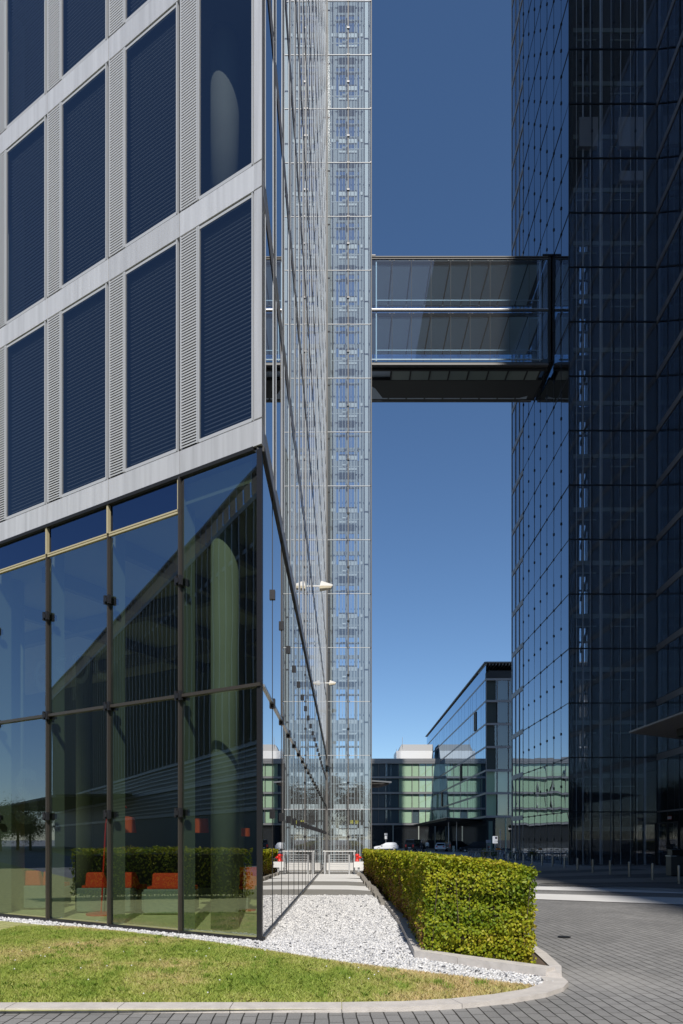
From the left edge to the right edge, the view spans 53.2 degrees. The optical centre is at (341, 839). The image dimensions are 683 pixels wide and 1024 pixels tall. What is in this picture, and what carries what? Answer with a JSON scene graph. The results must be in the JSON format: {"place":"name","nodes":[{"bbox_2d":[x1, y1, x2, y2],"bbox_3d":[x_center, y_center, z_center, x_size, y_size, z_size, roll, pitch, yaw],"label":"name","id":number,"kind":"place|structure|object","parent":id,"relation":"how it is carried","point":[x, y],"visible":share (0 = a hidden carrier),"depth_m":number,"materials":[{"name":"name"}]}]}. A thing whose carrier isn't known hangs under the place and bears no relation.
{"place":"outdoors","nodes":[
{"label":"outdoors","id":0,"kind":"place"},
{"bbox_2d":[239,867,256,910],"bbox_3d":[-2.017,1.057,14.512,0.400,0.914,0.420,0,0,0],"label":"swivel chair","id":1,"kind":"object","parent":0,"point":[248,878],"visible":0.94,"depth_m":14.66,"materials":[{"name":"red paint"}]},
{"bbox_2d":[0,921,534,1010],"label":"lawn","id":2,"kind":"structure","parent":0,"point":[5,924],"depth_m":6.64,"materials":[{"name":"plant"}]},
{"bbox_2d":[303,889,371,894],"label":"path","id":3,"kind":"structure","parent":0,"point":[332,892],"depth_m":20.67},
{"bbox_2d":[311,881,365,885],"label":"path","id":4,"kind":"structure","parent":0,"point":[338,883],"depth_m":25.42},
{"bbox_2d":[317,874,359,877],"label":"path","id":5,"kind":"structure","parent":0,"point":[337,876],"depth_m":30.95,"materials":[{"name":"concrete"}]},
{"bbox_2d":[314,878,362,881],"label":"path","id":6,"kind":"structure","parent":0,"point":[338,879],"depth_m":28.31,"materials":[{"name":"concrete"}]},
{"bbox_2d":[320,869,357,873],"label":"path","id":7,"kind":"structure","parent":0,"point":[327,871],"depth_m":35.34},
{"bbox_2d":[323,850,355,873],"bbox_3d":[-0.100,1.145,34.010,1.600,1.160,1.380,0,0,0],"label":"railing","id":8,"kind":"object","parent":7,"relation":"on","point":[325,861],"visible":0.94,"depth_m":33.36,"materials":[{"name":"metal"}]},
{"bbox_2d":[308,885,370,890],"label":"path","id":9,"kind":"structure","parent":0,"point":[349,887],"depth_m":23.06,"materials":[{"name":"concrete"}]},
{"bbox_2d":[0,848,682,1023],"bbox_3d":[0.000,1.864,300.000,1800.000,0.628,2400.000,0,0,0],"label":"ground","id":10,"kind":"structure","parent":0,"point":[620,962],"depth_m":7.43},
{"bbox_2d":[0,0,326,940],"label":"office tower","id":11,"kind":"structure","parent":10,"relation":"on","point":[162,414],"depth_m":12.51,"materials":[{"name":"metal"}]},
{"bbox_2d":[5,321,46,519],"bbox_3d":[-6.079,-8.007,13.141,1.240,3.423,0.048,0,0,31],"label":"window","id":12,"kind":"structure","parent":11,"relation":"in","point":[25,357],"depth_m":13.13,"materials":[{"name":"blue glass"}]},
{"bbox_2d":[5,116,46,324],"bbox_3d":[-6.079,-11.854,13.141,1.240,3.423,0.048,0,0,31],"label":"window","id":13,"kind":"structure","parent":11,"relation":"in","point":[26,160],"depth_m":13.13,"materials":[{"name":"blue glass"}]},
{"bbox_2d":[5,0,47,128],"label":"window","id":14,"kind":"structure","parent":11,"relation":"in","point":[25,20],"depth_m":13.16,"materials":[{"name":"blue glass"}]},
{"bbox_2d":[24,871,70,907],"bbox_3d":[-6.551,1.099,15.081,0.847,0.831,0.850,0,0,0],"label":"sofa","id":15,"kind":"object","parent":11,"relation":"on","point":[34,891],"visible":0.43,"depth_m":14.66,"materials":[{"name":"green"}]},
{"bbox_2d":[60,283,108,497],"bbox_3d":[-4.607,-8.008,12.308,1.240,3.423,0.141,0,0,31],"label":"window","id":16,"kind":"structure","parent":11,"relation":"in","point":[84,325],"depth_m":12.26,"materials":[{"name":"blue glass"}]},
{"bbox_2d":[60,63,108,288],"bbox_3d":[-4.607,-11.854,12.308,1.240,3.423,0.141,0,0,31],"label":"window","id":17,"kind":"structure","parent":11,"relation":"in","point":[84,122],"depth_m":12.26,"materials":[{"name":"blue glass"}]},
{"bbox_2d":[60,0,108,79],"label":"window","id":18,"kind":"structure","parent":11,"relation":"in","point":[84,24],"depth_m":12.31,"materials":[{"name":"glass"}]},
{"bbox_2d":[75,872,146,912],"bbox_3d":[-4.828,1.099,14.374,1.278,0.831,0.850,0,0,0],"label":"sofa","id":19,"kind":"object","parent":11,"relation":"on","point":[88,896],"visible":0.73,"depth_m":13.96,"materials":[{"name":"red"}]},
{"bbox_2d":[86,806,136,915],"bbox_3d":[-4.721,0.351,13.941,0.659,2.325,1.104,0,0,19],"label":"floor lamp","id":20,"kind":"object","parent":11,"relation":"on","point":[130,826],"visible":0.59,"depth_m":13.73,"materials":[{"name":"metal"}]},
{"bbox_2d":[124,0,150,22],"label":"window","id":21,"kind":"structure","parent":11,"relation":"in","point":[131,7],"depth_m":11.62,"materials":[{"name":"glass"}]},
{"bbox_2d":[124,239,179,472],"bbox_3d":[-3.160,-8.008,11.436,1.240,3.423,0.141,0,0,31],"label":"window","id":22,"kind":"structure","parent":11,"relation":"in","point":[151,287],"depth_m":11.37,"materials":[{"name":"blue glass"}]},
{"bbox_2d":[124,2,179,247],"bbox_3d":[-3.160,-11.854,11.436,1.240,3.423,0.141,0,0,31],"label":"window","id":23,"kind":"structure","parent":11,"relation":"in","point":[151,61],"depth_m":11.37,"materials":[{"name":"blue glass"}]},
{"bbox_2d":[142,873,198,914],"bbox_3d":[-3.507,1.099,14.045,0.993,0.831,0.850,0,0,0],"label":"sofa","id":24,"kind":"object","parent":11,"relation":"on","point":[160,895],"visible":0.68,"depth_m":13.62,"materials":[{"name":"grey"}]},
{"bbox_2d":[195,819,208,832],"bbox_3d":[-3.022,-2.644,14.600,0.360,5.013,0.360,0,0,0],"label":"pendant lamp","id":25,"kind":"object","parent":11,"relation":"hanging from","point":[201,825],"visible":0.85,"depth_m":14.44,"materials":[{"name":"orange"}]},
{"bbox_2d":[198,192,254,442],"bbox_3d":[-1.795,-8.007,10.559,1.103,3.423,0.048,0,0,31],"label":"window","id":26,"kind":"structure","parent":11,"relation":"in","point":[226,241],"depth_m":10.55,"materials":[{"name":"blue glass"}]},
{"bbox_2d":[198,0,254,199],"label":"window","id":27,"kind":"structure","parent":11,"relation":"in","point":[225,27],"depth_m":10.57,"materials":[{"name":"glass"}]},
{"bbox_2d":[241,592,249,835],"bbox_3d":[-1.992,-2.600,14.200,0.180,5.081,0.180,0,0,0],"label":"pendant lamp","id":28,"kind":"object","parent":11,"relation":"hanging from","point":[245,831],"visible":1,"depth_m":14.20,"materials":[{"name":"orange"}]},
{"bbox_2d":[265,230,273,476],"bbox_3d":[-1.195,-7.998,11.245,0.033,3.405,1.210,0,0,0],"label":"window","id":29,"kind":"structure","parent":11,"relation":"in","point":[269,435],"depth_m":11.25,"materials":[{"name":"blue"}]},
{"bbox_2d":[265,0,273,254],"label":"window","id":30,"kind":"structure","parent":11,"relation":"in","point":[269,188],"depth_m":11.26,"materials":[{"name":"blue"}]},
{"bbox_2d":[276,303,281,518],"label":"window","id":31,"kind":"structure","parent":11,"relation":"in","point":[278,342],"depth_m":12.80,"materials":[{"name":"grey"}]},
{"bbox_2d":[276,90,281,321],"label":"window","id":32,"kind":"structure","parent":11,"relation":"in","point":[278,143],"depth_m":12.81,"materials":[{"name":"grey"}]},
{"bbox_2d":[276,0,281,125],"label":"window","id":33,"kind":"structure","parent":11,"relation":"in","point":[278,2],"depth_m":13.01,"materials":[{"name":"grey"}]},
{"bbox_2d":[284,367,288,554],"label":"window","id":34,"kind":"structure","parent":11,"relation":"in","point":[286,405],"depth_m":14.59,"materials":[{"name":"grey"}]},
{"bbox_2d":[284,180,288,380],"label":"window","id":35,"kind":"structure","parent":11,"relation":"in","point":[286,232],"depth_m":14.59,"materials":[{"name":"grey"}]},
{"bbox_2d":[284,0,288,205],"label":"window","id":36,"kind":"structure","parent":11,"relation":"in","point":[286,59],"depth_m":14.60,"materials":[{"name":"grey"}]},
{"bbox_2d":[291,427,294,584],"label":"window","id":37,"kind":"structure","parent":11,"relation":"in","point":[292,444],"depth_m":16.29,"materials":[{"name":"grey"}]},
{"bbox_2d":[291,263,294,429],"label":"window","id":38,"kind":"structure","parent":11,"relation":"in","point":[292,286],"depth_m":16.31,"materials":[{"name":"grey"}]},
{"bbox_2d":[291,100,294,274],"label":"window","id":39,"kind":"structure","parent":11,"relation":"in","point":[292,129],"depth_m":16.33,"materials":[{"name":"grey"}]},
{"bbox_2d":[291,0,294,119],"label":"window","id":40,"kind":"structure","parent":11,"relation":"in","point":[292,1],"depth_m":16.63,"materials":[{"name":"grey"}]},
{"bbox_2d":[296,466,298,605],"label":"window","id":41,"kind":"structure","parent":11,"relation":"in","point":[297,483],"depth_m":18.06,"materials":[{"name":"grey"}]},
{"bbox_2d":[296,319,298,463],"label":"window","id":42,"kind":"structure","parent":11,"relation":"in","point":[297,342],"depth_m":18.09,"materials":[{"name":"grey"}]},
{"bbox_2d":[296,170,298,320],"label":"window","id":43,"kind":"structure","parent":11,"relation":"in","point":[297,200],"depth_m":18.08,"materials":[{"name":"grey"}]},
{"bbox_2d":[296,21,298,177],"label":"window","id":44,"kind":"structure","parent":11,"relation":"in","point":[297,57],"depth_m":18.06,"materials":[{"name":"grey"}]},
{"bbox_2d":[300,498,302,626],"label":"window","id":45,"kind":"structure","parent":11,"relation":"in","point":[301,515],"depth_m":19.77,"materials":[{"name":"grey"}]},
{"bbox_2d":[300,361,302,496],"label":"window","id":46,"kind":"structure","parent":11,"relation":"in","point":[301,385],"depth_m":19.77,"materials":[{"name":"grey"}]},
{"bbox_2d":[300,227,302,366],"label":"window","id":47,"kind":"structure","parent":11,"relation":"in","point":[301,256],"depth_m":19.80,"materials":[{"name":"grey"}]},
{"bbox_2d":[300,93,302,236],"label":"window","id":48,"kind":"structure","parent":11,"relation":"in","point":[301,126],"depth_m":19.80,"materials":[{"name":"grey"}]},
{"bbox_2d":[300,0,302,106],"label":"window","id":49,"kind":"structure","parent":11,"relation":"in","point":[301,1],"depth_m":19.79,"materials":[{"name":"grey"}]},
{"bbox_2d":[304,530,305,641],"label":"window","id":50,"kind":"structure","parent":11,"relation":"in","point":[304,530],"depth_m":21.33,"materials":[{"name":"grey"}]},
{"bbox_2d":[304,407,305,521],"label":"window","id":51,"kind":"structure","parent":11,"relation":"in","point":[304,407],"depth_m":21.34,"materials":[{"name":"grey"}]},
{"bbox_2d":[304,282,305,400],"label":"window","id":52,"kind":"structure","parent":11,"relation":"in","point":[304,282],"depth_m":21.31,"materials":[{"name":"grey"}]},
{"bbox_2d":[304,160,305,280],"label":"window","id":53,"kind":"structure","parent":11,"relation":"in","point":[304,160],"depth_m":21.31,"materials":[{"name":"grey"}]},
{"bbox_2d":[304,37,305,159],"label":"window","id":54,"kind":"structure","parent":11,"relation":"in","point":[304,37],"depth_m":21.30,"materials":[{"name":"grey"}]},
{"bbox_2d":[307,554,308,657],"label":"window","id":55,"kind":"structure","parent":11,"relation":"in","point":[307,554],"depth_m":23.07,"materials":[{"name":"grey"}]},
{"bbox_2d":[307,440,308,546],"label":"window","id":56,"kind":"structure","parent":11,"relation":"in","point":[307,440],"depth_m":23.07,"materials":[{"name":"grey"}]},
{"bbox_2d":[307,326,308,435],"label":"window","id":57,"kind":"structure","parent":11,"relation":"in","point":[307,326],"depth_m":23.36,"materials":[{"name":"grey"}]},
{"bbox_2d":[307,213,308,324],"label":"window","id":58,"kind":"structure","parent":11,"relation":"in","point":[307,213],"depth_m":23.63,"materials":[{"name":"grey"}]},
{"bbox_2d":[307,98,308,212],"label":"window","id":59,"kind":"structure","parent":11,"relation":"in","point":[307,98],"depth_m":23.08,"materials":[{"name":"grey"}]},
{"bbox_2d":[307,0,308,101],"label":"window","id":60,"kind":"structure","parent":11,"relation":"in","point":[307,0],"depth_m":23.65,"materials":[{"name":"grey"}]},
{"bbox_2d":[309,0,326,750],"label":"window","id":61,"kind":"structure","parent":11,"relation":"in","point":[312,8],"depth_m":33.18,"materials":[{"name":"grey"}]},
{"bbox_2d":[0,976,567,1012],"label":"kerb","id":62,"kind":"structure","parent":10,"relation":"on","point":[549,987],"depth_m":6.18,"materials":[{"name":"concrete"}]},
{"bbox_2d":[327,863,363,869],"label":"wall","id":63,"kind":"structure","parent":10,"relation":"on","point":[339,867],"depth_m":38.50,"materials":[{"name":"concrete"}]},
{"bbox_2d":[327,0,371,862],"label":"glass lift shaft","id":64,"kind":"object","parent":10,"relation":"on","point":[349,805],"visible":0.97,"depth_m":49.77,"materials":[{"name":"glass"}]},
{"bbox_2d":[330,759,439,847],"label":"hotel block","id":65,"kind":"structure","parent":10,"relation":"on","point":[405,800],"depth_m":153.90,"materials":[{"name":"concrete"}]},
{"bbox_2d":[385,810,397,822],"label":"window","id":66,"kind":"structure","parent":65,"relation":"in","point":[391,816],"depth_m":153.91,"materials":[{"name":"glass"}]},
{"bbox_2d":[385,794,397,807],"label":"window","id":67,"kind":"structure","parent":65,"relation":"in","point":[391,800],"depth_m":153.91,"materials":[{"name":"glass"}]},
{"bbox_2d":[385,778,397,791],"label":"window","id":68,"kind":"structure","parent":65,"relation":"in","point":[392,787],"depth_m":153.91,"materials":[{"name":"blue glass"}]},
{"bbox_2d":[385,764,397,775],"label":"window","id":69,"kind":"structure","parent":65,"relation":"in","point":[390,769],"depth_m":153.91,"materials":[{"name":"blue glass"}]},
{"bbox_2d":[399,810,411,822],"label":"window","id":70,"kind":"structure","parent":65,"relation":"in","point":[405,816],"depth_m":153.91,"materials":[{"name":"green glass"}]},
{"bbox_2d":[399,794,411,807],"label":"window","id":71,"kind":"structure","parent":65,"relation":"in","point":[405,800],"depth_m":153.91,"materials":[{"name":"green glass"}]},
{"bbox_2d":[399,779,411,791],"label":"window","id":72,"kind":"structure","parent":65,"relation":"in","point":[405,785],"depth_m":153.91,"materials":[{"name":"green glass"}]},
{"bbox_2d":[399,764,411,775],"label":"window","id":73,"kind":"structure","parent":65,"relation":"in","point":[404,769],"depth_m":153.91,"materials":[{"name":"green glass"}]},
{"bbox_2d":[394,737,432,758],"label":"roof plant room","id":74,"kind":"object","parent":65,"relation":"on","point":[414,751],"visible":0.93,"depth_m":160.00,"materials":[{"name":"white paint"}]},
{"bbox_2d":[374,842,398,849],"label":"parked car","id":75,"kind":"object","parent":10,"relation":"on","point":[392,845],"visible":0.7,"depth_m":117.17,"materials":[{"name":"white paint"}]},
{"bbox_2d":[384,901,424,956],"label":"curb","id":76,"kind":"structure","parent":10,"relation":"on","point":[409,937],"depth_m":11.15,"materials":[{"name":"concrete"}]},
{"bbox_2d":[404,840,425,850],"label":"van","id":77,"kind":"object","parent":10,"relation":"on","point":[414,845],"visible":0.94,"depth_m":110.07,"materials":[{"name":"black paint"}]},
{"bbox_2d":[414,817,480,850],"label":"forecourt canopy","id":78,"kind":"object","parent":10,"relation":"on","point":[446,821],"visible":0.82,"depth_m":112.43,"materials":[{"name":"silver metal"}]},
{"bbox_2d":[363,871,546,965],"bbox_3d":[1.790,1.577,21.800,1.420,0.195,28.400,0,0,0],"label":"hedge bed","id":79,"kind":"object","parent":10,"relation":"on","point":[539,961],"visible":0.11,"depth_m":8.61,"materials":[{"name":"soil"}]},
{"bbox_2d":[361,847,540,963],"bbox_3d":[1.691,1.002,22.064,1.478,1.639,28.192,0,0,0],"label":"hedge","id":80,"kind":"object","parent":79,"relation":"on","point":[465,905],"visible":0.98,"depth_m":8.57,"materials":[{"name":"green plant"}]},
{"bbox_2d":[445,841,467,850],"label":"van","id":81,"kind":"object","parent":10,"relation":"on","point":[460,844],"visible":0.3,"depth_m":114.92,"materials":[{"name":"black paint"}]},
{"bbox_2d":[460,842,489,851],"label":"parked car","id":82,"kind":"object","parent":10,"relation":"on","point":[478,845],"visible":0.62,"depth_m":103.19,"materials":[{"name":"black paint"}]},
{"bbox_2d":[415,950,554,976],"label":"curb","id":83,"kind":"structure","parent":10,"relation":"on","point":[503,965],"depth_m":8.02,"materials":[{"name":"concrete"}]},
{"bbox_2d":[425,662,584,851],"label":"hotel wing","id":84,"kind":"structure","parent":10,"relation":"on","point":[468,735],"depth_m":108.93,"materials":[{"name":"glass"}]},
{"bbox_2d":[486,794,495,815],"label":"window","id":85,"kind":"structure","parent":84,"relation":"in","point":[490,798],"depth_m":104.39,"materials":[{"name":"teal"}]},
{"bbox_2d":[486,771,495,791],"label":"window","id":86,"kind":"structure","parent":84,"relation":"in","point":[490,776],"depth_m":104.39,"materials":[{"name":"teal"}]},
{"bbox_2d":[486,748,495,768],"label":"window","id":87,"kind":"structure","parent":84,"relation":"in","point":[490,752],"depth_m":104.39,"materials":[{"name":"grey"}]},
{"bbox_2d":[486,725,495,745],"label":"window","id":88,"kind":"structure","parent":84,"relation":"in","point":[490,729],"depth_m":104.39,"materials":[{"name":"grey"}]},
{"bbox_2d":[486,702,495,722],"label":"window","id":89,"kind":"structure","parent":84,"relation":"in","point":[490,707],"depth_m":104.39,"materials":[{"name":"grey"}]},
{"bbox_2d":[486,680,495,699],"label":"window","id":90,"kind":"structure","parent":84,"relation":"in","point":[490,685],"depth_m":104.39,"materials":[{"name":"grey"}]},
{"bbox_2d":[497,794,506,815],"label":"window","id":91,"kind":"structure","parent":84,"relation":"in","point":[501,798],"depth_m":104.39,"materials":[{"name":"blue"}]},
{"bbox_2d":[497,771,506,791],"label":"window","id":92,"kind":"structure","parent":84,"relation":"in","point":[501,776],"depth_m":104.39,"materials":[{"name":"blue"}]},
{"bbox_2d":[497,748,506,768],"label":"window","id":93,"kind":"structure","parent":84,"relation":"in","point":[501,752],"depth_m":104.39,"materials":[{"name":"blue"}]},
{"bbox_2d":[497,725,506,745],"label":"window","id":94,"kind":"structure","parent":84,"relation":"in","point":[501,729],"depth_m":104.39,"materials":[{"name":"blue"}]},
{"bbox_2d":[497,702,506,722],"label":"window","id":95,"kind":"structure","parent":84,"relation":"in","point":[501,707],"depth_m":104.39,"materials":[{"name":"blue"}]},
{"bbox_2d":[497,680,506,699],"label":"window","id":96,"kind":"structure","parent":84,"relation":"in","point":[501,685],"depth_m":104.39,"materials":[{"name":"blue"}]},
{"bbox_2d":[527,943,561,976],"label":"curb","id":97,"kind":"structure","parent":10,"relation":"on","point":[545,958],"depth_m":8.13,"materials":[{"name":"concrete"}]},
{"bbox_2d":[533,867,620,870],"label":"pavement band","id":98,"kind":"object","parent":10,"relation":"on","point":[566,868],"visible":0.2,"depth_m":41.24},
{"bbox_2d":[511,0,660,864],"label":"dark tower","id":99,"kind":"structure","parent":10,"relation":"on","point":[583,123],"depth_m":50.84,"materials":[{"name":"blue glass"}]},
{"bbox_2d":[372,254,551,401],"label":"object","id":100,"kind":"structure","parent":99,"relation":"attached to","point":[455,281],"depth_m":53.88,"materials":[{"name":"glass"}]},
{"bbox_2d":[511,0,522,859],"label":"window frame","id":101,"kind":"structure","parent":99,"relation":"in","point":[515,818],"depth_m":63.26,"materials":[{"name":"grey"}]},
{"bbox_2d":[537,869,642,873],"bbox_3d":[9.972,1.724,35.216,19.384,0.094,2.297,0,0,-34],"label":"pavement band","id":102,"kind":"object","parent":10,"relation":"on","point":[571,871],"visible":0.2,"depth_m":36.69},
{"bbox_2d":[535,870,665,876],"bbox_3d":[10.518,1.708,32.273,18.785,0.086,2.862,0,0,-34],"label":"pavement band","id":103,"kind":"object","parent":10,"relation":"on","point":[599,873],"visible":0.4,"depth_m":34.17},
{"bbox_2d":[530,894,682,903],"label":"pavement band","id":104,"kind":"object","parent":10,"relation":"on","point":[641,899],"depth_m":18.41,"materials":[{"name":"concrete"}]},
{"bbox_2d":[532,877,682,882],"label":"pavement band","id":105,"kind":"object","parent":10,"relation":"on","point":[668,879],"visible":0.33,"depth_m":27.56,"materials":[{"name":"concrete"}]},
{"bbox_2d":[533,873,682,879],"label":"pavement band","id":106,"kind":"object","parent":10,"relation":"on","point":[659,875],"visible":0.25,"depth_m":30.05,"materials":[{"name":"concrete"}]},
{"bbox_2d":[665,849,682,875],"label":"litter bin","id":107,"kind":"object","parent":106,"relation":"on","point":[673,862],"visible":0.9,"depth_m":31.28,"materials":[{"name":"grey metal"}]},
{"bbox_2d":[534,883,682,893],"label":"pavement band","id":108,"kind":"object","parent":10,"relation":"on","point":[569,887],"visible":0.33,"depth_m":22.57,"materials":[{"name":"stone"}]},
{"bbox_2d":[537,882,682,887],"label":"pavement band","id":109,"kind":"object","parent":10,"relation":"on","point":[658,885],"visible":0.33,"depth_m":24.82,"materials":[{"name":"concrete"}]},
{"bbox_2d":[656,0,682,864],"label":"dark office block","id":110,"kind":"structure","parent":10,"relation":"on","point":[669,373],"depth_m":46.16,"materials":[{"name":"black glass"}]},
{"bbox_2d":[629,711,682,739],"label":"entrance canopy","id":111,"kind":"object","parent":110,"relation":"attached to","point":[670,726],"visible":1,"depth_m":27.32,"materials":[{"name":"grey"}]},
{"bbox_2d":[667,821,678,855],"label":"door","id":112,"kind":"structure","parent":110,"relation":"in","point":[677,822],"depth_m":45.37,"materials":[{"name":"black"}]},
{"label":"gravel bed","id":113,"kind":"structure","parent":0,"visible":0},
{"bbox_2d":[0,894,551,985],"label":"gravel","id":114,"kind":"structure","parent":113,"relation":"on","point":[363,929],"depth_m":10.57,"materials":[{"name":"gravel"}]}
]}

